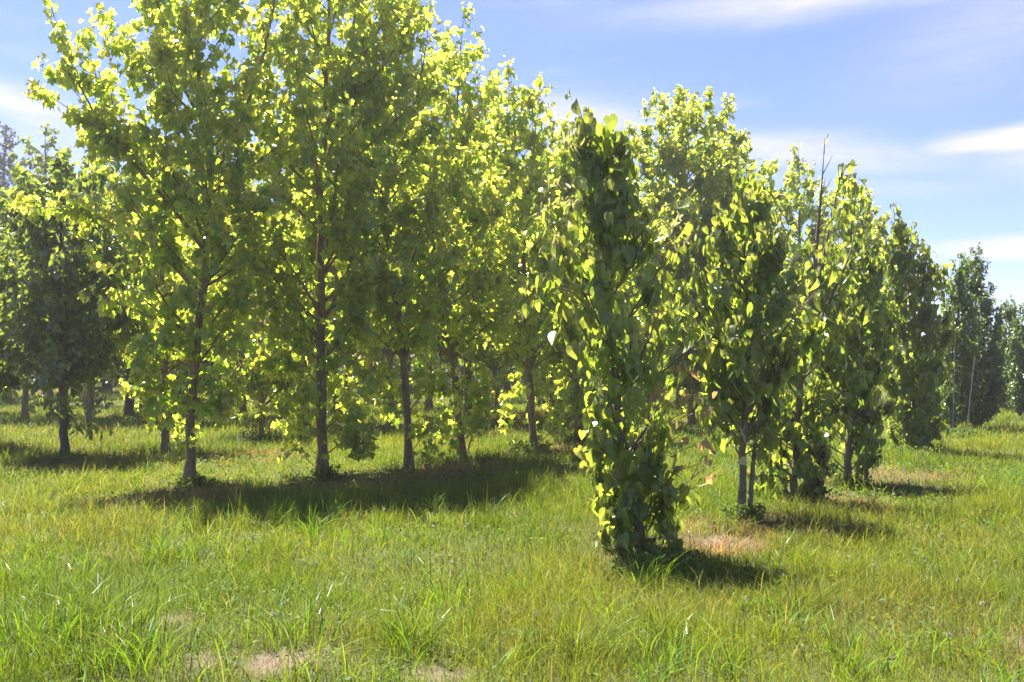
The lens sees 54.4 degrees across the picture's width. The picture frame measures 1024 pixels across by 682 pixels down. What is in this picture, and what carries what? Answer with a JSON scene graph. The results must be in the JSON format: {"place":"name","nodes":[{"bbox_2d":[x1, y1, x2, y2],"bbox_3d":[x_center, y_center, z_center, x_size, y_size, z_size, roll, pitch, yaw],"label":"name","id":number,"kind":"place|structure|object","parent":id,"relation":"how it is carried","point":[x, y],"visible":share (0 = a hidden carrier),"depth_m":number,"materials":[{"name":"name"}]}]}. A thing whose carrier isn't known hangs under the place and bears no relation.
{"place":"outdoors","nodes":[
{"label":"outdoors","id":0,"kind":"place"},
{"bbox_2d":[0,371,1023,681],"bbox_3d":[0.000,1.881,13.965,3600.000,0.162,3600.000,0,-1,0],"label":"ground","id":1,"kind":"structure","parent":0,"point":[262,661],"depth_m":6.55,"materials":[{"name":"green plant"}]},
{"bbox_2d":[0,121,30,267],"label":"pine tree","id":2,"kind":"object","parent":1,"relation":"on","point":[9,144],"visible":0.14,"depth_m":62.07,"materials":[{"name":"green plant"}]},
{"bbox_2d":[0,192,31,402],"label":"plane tree","id":3,"kind":"object","parent":1,"relation":"on","point":[10,401],"depth_m":37.93,"materials":[{"name":"green plant"}]},
{"bbox_2d":[1,168,47,419],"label":"plane tree","id":4,"kind":"object","parent":1,"relation":"on","point":[25,409],"visible":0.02,"depth_m":26.86,"materials":[{"name":"green plant"}]},
{"bbox_2d":[0,225,49,401],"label":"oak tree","id":5,"kind":"object","parent":1,"relation":"on","point":[9,380],"visible":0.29,"depth_m":17.63,"materials":[{"name":"green plant"}]},
{"bbox_2d":[28,362,42,385],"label":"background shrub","id":6,"kind":"object","parent":1,"relation":"on","point":[34,379],"visible":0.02,"depth_m":57.49,"materials":[{"name":"green plant"}]},
{"bbox_2d":[0,122,84,396],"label":"oak tree","id":7,"kind":"object","parent":1,"relation":"on","point":[40,165],"visible":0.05,"depth_m":42.96,"materials":[{"name":"green plant"}]},
{"bbox_2d":[1,544,120,590],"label":"grass tussock","id":8,"kind":"object","parent":1,"relation":"on","point":[65,566],"depth_m":6.86,"materials":[{"name":"green plant"}]},
{"bbox_2d":[21,448,102,466],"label":"weed clump","id":9,"kind":"object","parent":1,"relation":"on","point":[74,457],"visible":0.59,"depth_m":15.18,"materials":[{"name":"green plant"}]},
{"bbox_2d":[0,570,137,674],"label":"grass tussock","id":10,"kind":"object","parent":1,"relation":"on","point":[37,628],"depth_m":5.33,"materials":[{"name":"green plant"}]},
{"bbox_2d":[0,148,145,458],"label":"oak tree","id":11,"kind":"object","parent":1,"relation":"on","point":[58,323],"visible":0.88,"depth_m":15.63,"materials":[{"name":"green plant"}]},
{"bbox_2d":[53,196,103,403],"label":"plane tree","id":12,"kind":"object","parent":1,"relation":"on","point":[84,391],"visible":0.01,"depth_m":35.74,"materials":[{"name":"green plant"}]},
{"bbox_2d":[27,153,158,423],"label":"plane tree","id":13,"kind":"object","parent":1,"relation":"on","point":[91,388],"visible":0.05,"depth_m":24.90,"materials":[{"name":"green plant"}]},
{"bbox_2d":[73,143,123,392],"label":"oak tree","id":14,"kind":"object","parent":1,"relation":"on","point":[106,387],"visible":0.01,"depth_m":50.62,"materials":[{"name":"green plant"}]},
{"bbox_2d":[3,557,197,649],"bbox_3d":[-2.369,1.470,5.667,1.265,0.412,1.284,0,-1,0],"label":"grass tussock","id":15,"kind":"object","parent":1,"relation":"on","point":[109,608],"depth_m":5.66,"materials":[{"name":"green plant"}]},
{"bbox_2d":[105,413,146,423],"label":"weed clump","id":16,"kind":"object","parent":1,"relation":"on","point":[133,418],"visible":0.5,"depth_m":26.34,"materials":[{"name":"green plant"}]},
{"bbox_2d":[97,173,173,418],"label":"oak tree","id":17,"kind":"object","parent":1,"relation":"on","point":[129,406],"visible":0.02,"depth_m":27.64,"materials":[{"name":"green plant"}]},
{"bbox_2d":[2,590,272,681],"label":"grass tussock","id":18,"kind":"object","parent":1,"relation":"on","point":[132,646],"depth_m":5.04,"materials":[{"name":"green plant"}]},
{"bbox_2d":[12,0,315,484],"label":"plane tree","id":19,"kind":"object","parent":1,"relation":"on","point":[178,70],"visible":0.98,"depth_m":12.06,"materials":[{"name":"green plant"}]},
{"bbox_2d":[118,176,211,415],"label":"plane tree","id":20,"kind":"object","parent":1,"relation":"on","point":[137,405],"depth_m":29.93,"materials":[{"name":"green plant"}]},
{"bbox_2d":[104,361,227,395],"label":"background tree","id":21,"kind":"object","parent":1,"relation":"on","point":[172,373],"visible":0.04,"depth_m":45.94,"materials":[{"name":"green plant"}]},
{"bbox_2d":[94,163,238,453],"bbox_3d":[-6.052,-0.666,17.300,2.688,5.351,2.638,0,-1,0],"label":"plane tree","id":22,"kind":"object","parent":1,"relation":"on","point":[123,337],"visible":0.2,"depth_m":17.00,"materials":[{"name":"green plant"}]},
{"bbox_2d":[168,168,214,409],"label":"plane tree","id":23,"kind":"object","parent":1,"relation":"on","point":[178,377],"visible":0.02,"depth_m":32.88,"materials":[{"name":"green plant"}]},
{"bbox_2d":[131,102,257,423],"bbox_3d":[-8.156,-2.088,25.928,4.088,8.579,4.133,1,-1,-33],"label":"plane tree","id":24,"kind":"object","parent":1,"relation":"on","point":[229,334],"visible":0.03,"depth_m":25.89,"materials":[{"name":"green plant"}]},
{"bbox_2d":[168,471,220,489],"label":"weed clump","id":25,"kind":"object","parent":1,"relation":"on","point":[201,478],"visible":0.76,"depth_m":12.11,"materials":[{"name":"green plant"}]},
{"bbox_2d":[165,572,253,617],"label":"grass tussock","id":26,"kind":"object","parent":1,"relation":"on","point":[195,601],"depth_m":6.14,"materials":[{"name":"green plant"}]},
{"bbox_2d":[180,496,270,529],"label":"grass tussock","id":27,"kind":"object","parent":1,"relation":"on","point":[230,513],"depth_m":9.27,"materials":[{"name":"green plant"}]},
{"bbox_2d":[210,178,293,416],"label":"plane tree","id":28,"kind":"object","parent":1,"relation":"on","point":[243,409],"visible":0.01,"depth_m":28.91,"materials":[{"name":"green plant"}]},
{"bbox_2d":[237,425,282,443],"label":"weed clump","id":29,"kind":"object","parent":1,"relation":"on","point":[255,436],"visible":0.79,"depth_m":19.02,"materials":[{"name":"green plant"}]},
{"bbox_2d":[200,172,333,437],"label":"plane tree","id":30,"kind":"object","parent":1,"relation":"on","point":[260,388],"visible":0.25,"depth_m":19.97,"materials":[{"name":"green plant"}]},
{"bbox_2d":[219,200,315,389],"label":"background tree","id":31,"kind":"object","parent":1,"relation":"on","point":[247,374],"depth_m":47.15,"materials":[{"name":"green plant"}]},
{"bbox_2d":[247,50,346,426],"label":"plane tree","id":32,"kind":"object","parent":1,"relation":"on","point":[328,346],"visible":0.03,"depth_m":23.31,"materials":[{"name":"green plant"}]},
{"bbox_2d":[219,576,390,651],"bbox_3d":[-1.083,1.474,5.458,0.976,0.393,1.006,0,-1,21],"label":"grass tussock","id":33,"kind":"object","parent":1,"relation":"on","point":[304,631],"depth_m":5.50,"materials":[{"name":"green plant"}]},
{"bbox_2d":[271,495,361,533],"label":"grass tussock","id":34,"kind":"object","parent":1,"relation":"on","point":[292,521],"depth_m":8.91,"materials":[{"name":"green plant"}]},
{"bbox_2d":[213,0,442,473],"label":"plane tree","id":35,"kind":"object","parent":1,"relation":"on","point":[356,296],"visible":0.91,"depth_m":12.97,"materials":[{"name":"green plant"}]},
{"bbox_2d":[303,461,353,480],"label":"weed clump","id":36,"kind":"object","parent":1,"relation":"on","point":[325,475],"visible":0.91,"depth_m":13.09,"materials":[{"name":"green plant"}]},
{"bbox_2d":[293,173,364,413],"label":"plane tree","id":37,"kind":"object","parent":1,"relation":"on","point":[334,399],"visible":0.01,"depth_m":30.91,"materials":[{"name":"green plant"}]},
{"bbox_2d":[309,360,364,387],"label":"background shrub","id":38,"kind":"object","parent":1,"relation":"on","point":[340,368],"visible":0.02,"depth_m":56.07,"materials":[{"name":"green plant"}]},
{"bbox_2d":[293,117,384,413],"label":"plane tree","id":39,"kind":"object","parent":1,"relation":"on","point":[344,383],"visible":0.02,"depth_m":25.15,"materials":[{"name":"green plant"}]},
{"bbox_2d":[339,346,399,403],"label":"plane tree","id":40,"kind":"object","parent":1,"relation":"on","point":[382,358],"visible":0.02,"depth_m":37.91,"materials":[{"name":"green plant"}]},
{"bbox_2d":[296,0,486,468],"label":"plane tree","id":41,"kind":"object","parent":1,"relation":"on","point":[439,289],"visible":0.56,"depth_m":14.03,"materials":[{"name":"green plant"}]},
{"bbox_2d":[325,78,461,429],"bbox_3d":[-2.971,-2.147,23.527,3.183,8.632,3.324,1,-1,-36],"label":"plane tree","id":42,"kind":"object","parent":1,"relation":"on","point":[389,354],"visible":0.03,"depth_m":23.33,"materials":[{"name":"green plant"}]},
{"bbox_2d":[374,161,458,392],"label":"background tree","id":43,"kind":"object","parent":1,"relation":"on","point":[409,359],"visible":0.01,"depth_m":50.87,"materials":[{"name":"green plant"}]},
{"bbox_2d":[383,354,464,387],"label":"background shrub","id":44,"kind":"object","parent":1,"relation":"on","point":[460,366],"visible":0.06,"depth_m":55.87,"materials":[{"name":"green plant"}]},
{"bbox_2d":[350,584,513,661],"bbox_3d":[-0.446,1.505,5.289,0.827,0.385,1.012,1,-1,-36],"label":"grass tussock","id":45,"kind":"object","parent":1,"relation":"on","point":[398,635],"depth_m":5.31,"materials":[{"name":"green plant"}]},
{"bbox_2d":[404,174,460,409],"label":"plane tree","id":46,"kind":"object","parent":1,"relation":"on","point":[422,361],"visible":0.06,"depth_m":32.83,"materials":[{"name":"green plant"}]},
{"bbox_2d":[387,549,507,610],"bbox_3d":[-0.456,1.530,6.438,0.810,0.375,0.877,1,-1,-26],"label":"grass tussock","id":47,"kind":"object","parent":1,"relation":"on","point":[430,584],"depth_m":6.42,"materials":[{"name":"green plant"}]},
{"bbox_2d":[370,1,535,458],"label":"plane tree","id":48,"kind":"object","parent":1,"relation":"on","point":[483,278],"visible":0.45,"depth_m":15.73,"materials":[{"name":"green plant"}]},
{"bbox_2d":[407,107,531,415],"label":"plane tree","id":49,"kind":"object","parent":1,"relation":"on","point":[444,360],"visible":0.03,"depth_m":27.89,"materials":[{"name":"green plant"}]},
{"bbox_2d":[462,359,506,393],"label":"plane tree","id":50,"kind":"object","parent":1,"relation":"on","point":[487,374],"visible":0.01,"depth_m":39.97,"materials":[{"name":"green plant"}]},
{"bbox_2d":[442,68,549,424],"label":"plane tree","id":51,"kind":"object","parent":1,"relation":"on","point":[486,358],"visible":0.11,"depth_m":25.06,"materials":[{"name":"green plant"}]},
{"bbox_2d":[472,326,547,392],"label":"background tree","id":52,"kind":"object","parent":1,"relation":"on","point":[506,385],"visible":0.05,"depth_m":50.03,"materials":[{"name":"green plant"}]},
{"bbox_2d":[492,183,547,412],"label":"plane tree","id":53,"kind":"object","parent":1,"relation":"on","point":[538,401],"visible":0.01,"depth_m":29.90,"materials":[{"name":"green plant"}]},
{"bbox_2d":[464,547,579,609],"bbox_3d":[0.126,1.554,6.549,0.935,0.354,0.784,0,-1,0],"label":"grass tussock","id":54,"kind":"object","parent":1,"relation":"on","point":[524,582],"depth_m":6.56,"materials":[{"name":"green plant"}]},
{"bbox_2d":[459,54,592,446],"bbox_3d":[0.256,-1.543,17.938,2.740,7.134,2.436,0,-1,0],"label":"plane tree","id":55,"kind":"object","parent":1,"relation":"on","point":[535,343],"visible":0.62,"depth_m":17.66,"materials":[{"name":"green plant"}]},
{"bbox_2d":[505,436,552,452],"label":"weed clump","id":56,"kind":"object","parent":1,"relation":"on","point":[529,444],"visible":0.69,"depth_m":17.18,"materials":[{"name":"green plant"}]},
{"bbox_2d":[509,469,576,488],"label":"grass tussock","id":57,"kind":"object","parent":1,"relation":"on","point":[555,478],"depth_m":11.86,"materials":[{"name":"green plant"}]},
{"bbox_2d":[512,113,589,413],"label":"plane tree","id":58,"kind":"object","parent":1,"relation":"on","point":[558,140],"depth_m":28.12,"materials":[{"name":"green plant"}]},
{"bbox_2d":[534,369,589,388],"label":"background shrub","id":59,"kind":"object","parent":1,"relation":"on","point":[556,379],"visible":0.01,"depth_m":57.27,"materials":[{"name":"green plant"}]},
{"bbox_2d":[563,428,594,443],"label":"weed clump","id":60,"kind":"object","parent":1,"relation":"on","point":[576,436],"visible":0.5,"depth_m":19.33,"materials":[{"name":"green plant"}]},
{"bbox_2d":[526,119,644,432],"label":"plane tree","id":61,"kind":"object","parent":1,"relation":"on","point":[572,391],"visible":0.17,"depth_m":20.12,"materials":[{"name":"green plant"}]},
{"bbox_2d":[519,89,726,554],"bbox_3d":[0.889,-0.148,8.278,1.670,3.891,1.117,0,-1,0],"label":"linden tree","id":62,"kind":"object","parent":1,"relation":"on","point":[633,479],"visible":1,"depth_m":8.11,"materials":[{"name":"green plant"}]},
{"bbox_2d":[596,260,656,404],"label":"plane tree","id":63,"kind":"object","parent":1,"relation":"on","point":[630,292],"visible":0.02,"depth_m":30.76,"materials":[{"name":"green plant"}]},
{"bbox_2d":[593,535,696,589],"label":"grass tussock","id":64,"kind":"object","parent":1,"relation":"on","point":[646,576],"depth_m":7.17,"materials":[{"name":"green plant"}]},
{"bbox_2d":[597,192,698,424],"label":"plane tree","id":65,"kind":"object","parent":1,"relation":"on","point":[641,277],"visible":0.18,"depth_m":23.14,"materials":[{"name":"green plant"}]},
{"bbox_2d":[641,249,669,402],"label":"plane tree","id":66,"kind":"object","parent":1,"relation":"on","point":[652,398],"visible":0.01,"depth_m":37.86,"materials":[{"name":"green plant"}]},
{"bbox_2d":[640,202,686,407],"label":"plane tree","id":67,"kind":"object","parent":1,"relation":"on","point":[678,389],"depth_m":32.86,"materials":[{"name":"green plant"}]},
{"bbox_2d":[638,545,703,569],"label":"weed clump","id":68,"kind":"object","parent":1,"relation":"on","point":[670,555],"visible":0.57,"depth_m":7.72,"materials":[{"name":"green plant"}]},
{"bbox_2d":[598,607,748,681],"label":"grass tussock","id":69,"kind":"object","parent":1,"relation":"on","point":[686,644],"depth_m":5.21,"materials":[{"name":"green plant"}]},
{"bbox_2d":[625,83,752,423],"bbox_3d":[4.587,-2.267,25.887,3.526,8.917,4.076,0,-1,0],"label":"plane tree","id":70,"kind":"object","parent":1,"relation":"on","point":[711,182],"visible":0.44,"depth_m":25.16,"materials":[{"name":"green plant"}]},
{"bbox_2d":[635,524,745,580],"bbox_3d":[1.286,1.576,7.324,0.877,0.359,0.744,0,-1,0],"label":"grass tussock","id":71,"kind":"object","parent":1,"relation":"on","point":[697,568],"depth_m":7.26,"materials":[{"name":"green plant"}]},
{"bbox_2d":[678,230,751,422],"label":"plane tree","id":72,"kind":"object","parent":1,"relation":"on","point":[694,382],"visible":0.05,"depth_m":25.03,"materials":[{"name":"green plant"}]},
{"bbox_2d":[678,530,783,556],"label":"grass tussock","id":73,"kind":"object","parent":1,"relation":"on","point":[725,544],"depth_m":8.41,"materials":[{"name":"plant"}]},
{"bbox_2d":[716,500,765,525],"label":"weed clump","id":74,"kind":"object","parent":1,"relation":"on","point":[751,514],"visible":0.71,"depth_m":9.97,"materials":[{"name":"green plant"}]},
{"bbox_2d":[649,161,841,509],"bbox_3d":[2.308,0.013,10.088,1.699,3.753,1.338,1,-2,-41],"label":"linden tree","id":75,"kind":"object","parent":1,"relation":"on","point":[737,376],"visible":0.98,"depth_m":10.09,"materials":[{"name":"green plant"}]},
{"bbox_2d":[728,133,801,406],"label":"plane tree","id":76,"kind":"object","parent":1,"relation":"on","point":[767,170],"visible":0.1,"depth_m":28.92,"materials":[{"name":"green plant"}]},
{"bbox_2d":[714,528,827,571],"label":"grass tussock","id":77,"kind":"object","parent":1,"relation":"on","point":[781,554],"depth_m":7.65,"materials":[{"name":"green plant"}]},
{"bbox_2d":[739,555,862,623],"bbox_3d":[1.796,1.537,6.160,0.963,0.408,0.872,0,-1,0],"label":"grass tussock","id":78,"kind":"object","parent":1,"relation":"on","point":[778,599],"depth_m":6.24,"materials":[{"name":"green plant"}]},
{"bbox_2d":[777,484,833,505],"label":"weed clump","id":79,"kind":"object","parent":1,"relation":"on","point":[809,497],"visible":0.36,"depth_m":11.10,"materials":[{"name":"green plant"}]},
{"bbox_2d":[745,134,868,499],"bbox_3d":[3.357,-0.229,11.468,1.340,4.266,1.012,1,-1,-36],"label":"linden tree","id":80,"kind":"object","parent":1,"relation":"on","point":[809,465],"visible":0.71,"depth_m":11.29,"materials":[{"name":"green plant"}]},
{"bbox_2d":[769,143,844,408],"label":"plane tree","id":81,"kind":"object","parent":1,"relation":"on","point":[804,212],"visible":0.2,"depth_m":31.85,"materials":[{"name":"green plant"}]},
{"bbox_2d":[803,171,890,397],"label":"plane tree","id":82,"kind":"object","parent":1,"relation":"on","point":[841,194],"visible":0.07,"depth_m":34.42,"materials":[{"name":"green plant"}]},
{"bbox_2d":[800,172,901,482],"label":"linden tree","id":83,"kind":"object","parent":1,"relation":"on","point":[858,416],"visible":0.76,"depth_m":13.05,"materials":[{"name":"green plant"}]},
{"bbox_2d":[836,470,872,488],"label":"weed clump","id":84,"kind":"object","parent":1,"relation":"on","point":[857,478],"visible":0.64,"depth_m":12.92,"materials":[{"name":"green plant"}]},
{"bbox_2d":[791,599,954,678],"bbox_3d":[1.841,1.542,5.102,0.922,0.327,0.728,1,-1,-29],"label":"grass tussock","id":85,"kind":"object","parent":1,"relation":"on","point":[838,646],"depth_m":5.11,"materials":[{"name":"green plant"}]},
{"bbox_2d":[841,205,909,402],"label":"plane tree","id":86,"kind":"object","parent":1,"relation":"on","point":[876,230],"visible":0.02,"depth_m":37.92,"materials":[{"name":"green plant"}]},
{"bbox_2d":[846,485,905,508],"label":"grass tussock","id":87,"kind":"object","parent":1,"relation":"on","point":[873,498],"depth_m":11.11,"materials":[{"name":"green plant"}]},
{"bbox_2d":[875,203,960,449],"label":"linden tree","id":88,"kind":"object","parent":1,"relation":"on","point":[920,376],"visible":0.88,"depth_m":17.59,"materials":[{"name":"green plant"}]},
{"bbox_2d":[889,441,947,455],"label":"weed clump","id":89,"kind":"object","parent":1,"relation":"on","point":[920,450],"visible":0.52,"depth_m":16.90,"materials":[{"name":"green plant"}]},
{"bbox_2d":[875,448,974,476],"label":"grass tussock","id":90,"kind":"object","parent":1,"relation":"on","point":[928,467],"depth_m":14.39,"materials":[{"name":"green plant"}]},
{"bbox_2d":[946,633,952,670],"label":"clover flower","id":91,"kind":"object","parent":1,"relation":"on","point":[949,635],"visible":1,"depth_m":5.09,"materials":[{"name":"white plant"}]},
{"bbox_2d":[953,349,954,427],"bbox_3d":[9.725,1.161,21.913,0.073,1.992,0.018,0,-1,0],"label":"tree stake","id":92,"kind":"object","parent":1,"relation":"on","point":[953,390],"visible":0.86,"depth_m":21.91,"materials":[{"name":"grey wood"}]},
{"bbox_2d":[934,251,981,428],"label":"pear tree","id":93,"kind":"object","parent":1,"relation":"on","point":[957,293],"visible":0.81,"depth_m":22.42,"materials":[{"name":"green plant"}]},
{"bbox_2d":[906,598,1023,660],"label":"grass tussock","id":94,"kind":"object","parent":1,"relation":"on","point":[956,626],"depth_m":5.47,"materials":[{"name":"green plant"}]},
{"bbox_2d":[966,357,974,431],"bbox_3d":[9.911,1.250,21.525,0.222,1.799,0.018,0,-1,0],"label":"tree stake","id":95,"kind":"object","parent":1,"relation":"on","point":[970,392],"visible":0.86,"depth_m":21.52,"materials":[{"name":"wood"}]},
{"bbox_2d":[941,423,1001,437],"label":"weed clump","id":96,"kind":"object","parent":1,"relation":"on","point":[961,430],"visible":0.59,"depth_m":21.05,"materials":[{"name":"green plant"}]},
{"bbox_2d":[933,459,1023,487],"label":"grass tussock","id":97,"kind":"object","parent":1,"relation":"on","point":[994,476],"depth_m":13.04,"materials":[{"name":"green plant"}]},
{"bbox_2d":[946,242,1012,426],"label":"pear tree","id":98,"kind":"object","parent":1,"relation":"on","point":[986,403],"visible":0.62,"depth_m":23.37,"materials":[{"name":"green plant"}]},
{"bbox_2d":[979,601,983,630],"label":"clover flower","id":99,"kind":"object","parent":1,"relation":"on","point":[980,602],"visible":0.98,"depth_m":5.78,"materials":[{"name":"green plant"}]},
{"bbox_2d":[990,295,1022,410],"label":"pear tree","id":100,"kind":"object","parent":1,"relation":"on","point":[1011,311],"visible":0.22,"depth_m":31.73,"materials":[{"name":"green plant"}]},
{"bbox_2d":[1001,302,1023,415],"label":"pear tree","id":101,"kind":"object","parent":1,"relation":"on","point":[1016,380],"visible":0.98,"depth_m":27.73,"materials":[{"name":"green plant"}]},
{"bbox_2d":[0,0,1023,350],"label":"sky","id":102,"kind":"structure","parent":0,"point":[926,97],"materials":[{"name":"blue"}]}
]}

